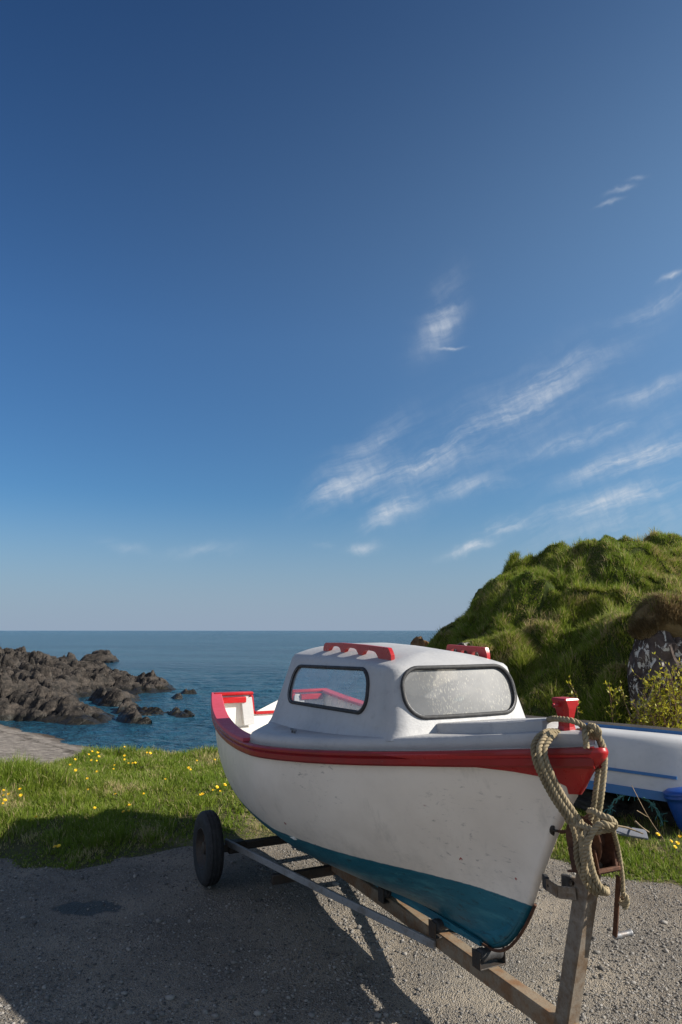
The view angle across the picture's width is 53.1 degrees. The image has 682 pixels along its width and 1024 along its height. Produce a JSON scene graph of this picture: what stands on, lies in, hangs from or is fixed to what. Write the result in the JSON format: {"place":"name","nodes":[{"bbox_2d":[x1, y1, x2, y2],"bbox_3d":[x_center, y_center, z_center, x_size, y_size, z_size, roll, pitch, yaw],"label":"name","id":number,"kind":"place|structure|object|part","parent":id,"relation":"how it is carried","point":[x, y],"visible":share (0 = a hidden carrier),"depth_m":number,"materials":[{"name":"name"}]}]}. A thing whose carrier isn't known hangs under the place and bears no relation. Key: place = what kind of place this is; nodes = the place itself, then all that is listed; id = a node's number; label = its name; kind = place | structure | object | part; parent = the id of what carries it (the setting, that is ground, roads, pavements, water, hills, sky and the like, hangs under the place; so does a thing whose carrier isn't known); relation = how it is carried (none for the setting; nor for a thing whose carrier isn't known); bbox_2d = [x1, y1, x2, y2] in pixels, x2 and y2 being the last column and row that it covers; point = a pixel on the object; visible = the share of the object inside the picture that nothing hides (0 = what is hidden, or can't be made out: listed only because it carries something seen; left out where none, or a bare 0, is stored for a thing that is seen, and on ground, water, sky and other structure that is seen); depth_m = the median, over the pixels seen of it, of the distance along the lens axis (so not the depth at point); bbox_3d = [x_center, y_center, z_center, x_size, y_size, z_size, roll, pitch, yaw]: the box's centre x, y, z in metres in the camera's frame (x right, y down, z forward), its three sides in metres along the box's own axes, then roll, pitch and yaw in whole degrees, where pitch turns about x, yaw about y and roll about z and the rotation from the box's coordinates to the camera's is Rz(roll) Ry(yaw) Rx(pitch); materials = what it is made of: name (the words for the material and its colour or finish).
{"place":"outdoors","nodes":[
{"label":"outdoors","id":0,"kind":"place"},
{"bbox_2d":[0,631,437,753],"bbox_3d":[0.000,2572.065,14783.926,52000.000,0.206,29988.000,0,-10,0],"label":"sea","id":1,"kind":"structure","parent":0,"point":[204,665],"depth_m":90.94,"materials":[{"name":"liquid"}]},
{"bbox_2d":[57,652,75,661],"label":"sea rock","id":2,"kind":"object","parent":1,"relation":"in","point":[71,657],"visible":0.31,"depth_m":113.01,"materials":[{"name":"grey stone"}]},
{"bbox_2d":[80,650,118,662],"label":"sea rock","id":3,"kind":"object","parent":1,"relation":"in","point":[105,656],"visible":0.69,"depth_m":108.88,"materials":[{"name":"grey stone"}]},
{"bbox_2d":[93,659,112,669],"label":"sea rock","id":4,"kind":"object","parent":1,"relation":"in","point":[99,662],"visible":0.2,"depth_m":85.52,"materials":[{"name":"grey stone"}]},
{"bbox_2d":[87,686,141,706],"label":"sea rock","id":5,"kind":"object","parent":1,"relation":"in","point":[102,696],"visible":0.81,"depth_m":46.53,"materials":[{"name":"grey stone"}]},
{"bbox_2d":[114,698,168,723],"bbox_3d":[-12.180,11.938,40.301,3.821,1.263,8.100,0,-10,0],"label":"sea rock","id":6,"kind":"object","parent":1,"relation":"in","point":[128,710],"visible":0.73,"depth_m":39.07,"materials":[{"name":"grey stone"}]},
{"bbox_2d":[171,693,182,698],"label":"sea rock","id":7,"kind":"object","parent":1,"relation":"in","point":[177,696],"visible":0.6,"depth_m":50.96,"materials":[{"name":"grey stone"}]},
{"bbox_2d":[168,707,194,717],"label":"sea rock","id":8,"kind":"object","parent":1,"relation":"in","point":[176,712],"visible":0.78,"depth_m":40.69,"materials":[{"name":"grey stone"}]},
{"bbox_2d":[181,689,196,693],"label":"sea rock","id":9,"kind":"object","parent":1,"relation":"in","point":[186,691],"visible":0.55,"depth_m":54.63,"materials":[{"name":"stone"}]},
{"bbox_2d":[0,743,660,882],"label":"bank grass","id":10,"kind":"structure","parent":0,"point":[23,773],"depth_m":7.59,"materials":[{"name":"green plant"}]},
{"bbox_2d":[0,724,681,1023],"bbox_3d":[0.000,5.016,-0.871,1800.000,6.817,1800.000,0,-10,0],"label":"ground","id":11,"kind":"structure","parent":0,"point":[480,997],"depth_m":4.47,"materials":[{"name":"grey gravel"}]},
{"bbox_2d":[0,646,175,724],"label":"rocky headland","id":12,"kind":"structure","parent":11,"relation":"on","point":[39,686],"depth_m":47.48,"materials":[{"name":"grey stone"}]},
{"bbox_2d":[193,810,633,1023],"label":"trailer","id":13,"kind":"object","parent":11,"relation":"on","point":[211,847],"visible":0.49,"depth_m":3.63,"materials":[{"name":"metal"}]},
{"bbox_2d":[211,643,607,952],"bbox_3d":[0.236,1.824,4.892,1.856,1.750,4.322,5,-11,-26],"label":"cabin boat","id":14,"kind":"object","parent":13,"relation":"on","point":[412,780],"visible":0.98,"depth_m":3.88,"materials":[{"name":"paint"}]},
{"bbox_3d":[-0.113,1.186,4.629,0.110,0.307,1.235,5,-11,-26],"label":"window","id":15,"kind":"part","parent":14,"relation":"part of","materials":[{"name":"black rubber"}]},
{"bbox_3d":[0.717,1.053,4.026,0.815,0.294,0.127,5,-11,-26],"label":"window","id":16,"kind":"part","parent":14,"relation":"part of","materials":[{"name":"glass"}]},
{"bbox_2d":[530,715,629,909],"bbox_3d":[1.102,1.362,3.135,0.366,0.825,0.393,-6,-11,30],"label":"mooring rope","id":17,"kind":"object","parent":14,"relation":"attached to","point":[583,832],"visible":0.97,"depth_m":3.05,"materials":[{"name":"beige fabric"}]},
{"bbox_2d":[566,676,582,715],"bbox_3d":[3.244,2.953,9.468,0.250,1.360,0.444,0,-10,0],"label":"willow shoot","id":18,"kind":"object","parent":11,"relation":"on","point":[573,695],"visible":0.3,"depth_m":9.50,"materials":[{"name":"green plant"}]},
{"bbox_2d":[573,789,629,817],"bbox_3d":[2.598,3.254,7.661,1.409,0.496,0.726,-8,-13,40],"label":"net heap","id":19,"kind":"object","parent":11,"relation":"on","point":[583,802],"visible":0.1,"depth_m":7.28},
{"bbox_2d":[525,715,681,801],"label":"overturned dinghy","id":20,"kind":"object","parent":11,"relation":"on","point":[645,761],"visible":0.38,"depth_m":7.08,"materials":[{"name":"white painted fibreglass"},{"name":"blue paint"}]},
{"bbox_2d":[603,680,626,722],"bbox_3d":[3.729,2.963,9.383,0.381,1.285,0.332,9,-13,-42],"label":"willow shoot","id":21,"kind":"object","parent":11,"relation":"on","point":[610,689],"visible":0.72,"depth_m":9.41,"materials":[{"name":"green plant"}]},
{"bbox_2d":[553,797,681,884],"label":"verge grass","id":22,"kind":"structure","parent":11,"relation":"on","point":[660,863],"depth_m":6.03,"materials":[{"name":"green plant"}]},
{"bbox_2d":[616,826,647,839],"bbox_3d":[2.656,3.004,6.428,0.420,0.022,0.130,4,11,15],"label":"board","id":23,"kind":"object","parent":11,"relation":"on","point":[627,832],"visible":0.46,"depth_m":6.38,"materials":[{"name":"grey wood"}]},
{"bbox_2d":[618,825,643,833],"bbox_3d":[2.695,2.961,6.367,0.234,0.054,0.029,-5,-11,28],"label":"stick","id":24,"kind":"object","parent":23,"relation":"on","point":[620,826],"visible":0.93,"depth_m":6.37,"materials":[{"name":"brown wood"}]},
{"bbox_2d":[620,686,643,724],"bbox_3d":[3.954,2.986,9.251,0.339,1.205,0.365,-6,-11,29],"label":"willow shoot","id":25,"kind":"object","parent":11,"relation":"on","point":[633,716],"visible":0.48,"depth_m":9.32,"materials":[{"name":"green plant"}]},
{"bbox_2d":[603,794,667,826],"bbox_3d":[3.068,3.031,7.054,0.617,0.303,0.454,-7,-12,34],"label":"lobster pot","id":26,"kind":"object","parent":11,"relation":"on","point":[613,805],"visible":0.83,"depth_m":6.97,"materials":[{"name":"metal"}]},
{"bbox_2d":[631,785,662,837],"bbox_3d":[2.945,2.885,6.596,0.025,0.334,0.610,0,-10,-1],"label":"stick","id":27,"kind":"object","parent":11,"relation":"on","point":[643,808],"visible":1,"depth_m":6.64,"materials":[{"name":"brown wood"}]},
{"bbox_2d":[616,652,681,728],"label":"willow shrub","id":28,"kind":"object","parent":11,"relation":"on","point":[672,718],"visible":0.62,"depth_m":9.29,"materials":[{"name":"green plant"}]},
{"bbox_2d":[626,796,676,826],"bbox_3d":[3.503,3.163,7.093,1.262,0.558,0.667,-8,-13,40],"label":"net heap","id":29,"kind":"object","parent":11,"relation":"on","point":[635,805],"visible":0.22,"depth_m":7.06,"materials":[{"name":"teal fabric"}]},
{"bbox_2d":[622,588,681,724],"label":"rock outcrop","id":30,"kind":"object","parent":11,"relation":"on","point":[655,623],"visible":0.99,"depth_m":9.82,"materials":[{"name":"grey stone"}]},
{"bbox_2d":[663,787,681,831],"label":"blue tub","id":31,"kind":"object","parent":11,"relation":"on","point":[673,797],"visible":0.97,"depth_m":6.61,"materials":[{"name":"plastic"}]},
{"bbox_2d":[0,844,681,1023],"bbox_3d":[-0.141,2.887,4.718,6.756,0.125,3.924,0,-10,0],"label":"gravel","id":32,"kind":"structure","parent":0,"point":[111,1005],"depth_m":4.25,"materials":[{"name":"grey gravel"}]},
{"bbox_2d":[0,0,681,630],"label":"sky","id":33,"kind":"structure","parent":0,"point":[315,315],"materials":[{"name":"blue"}]},
{"bbox_2d":[425,525,681,723],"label":"hill","id":34,"kind":"structure","parent":0,"point":[546,585],"depth_m":13.88,"materials":[{"name":"green plant"}]},
{"bbox_2d":[410,636,428,646],"bbox_3d":[2.451,5.742,20.281,1.742,4.050,1.774,0,-10,0],"label":"cliff rock","id":35,"kind":"object","parent":34,"relation":"on","point":[417,641],"visible":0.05,"depth_m":20.49,"materials":[{"name":"brown stone"}]},
{"bbox_2d":[454,638,493,656],"bbox_3d":[2.582,2.622,12.952,0.841,0.490,0.856,9,-13,-42],"label":"grassy hummock","id":36,"kind":"object","parent":34,"relation":"on","point":[478,642],"visible":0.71,"depth_m":12.78,"materials":[{"name":"green plant"}]}
]}

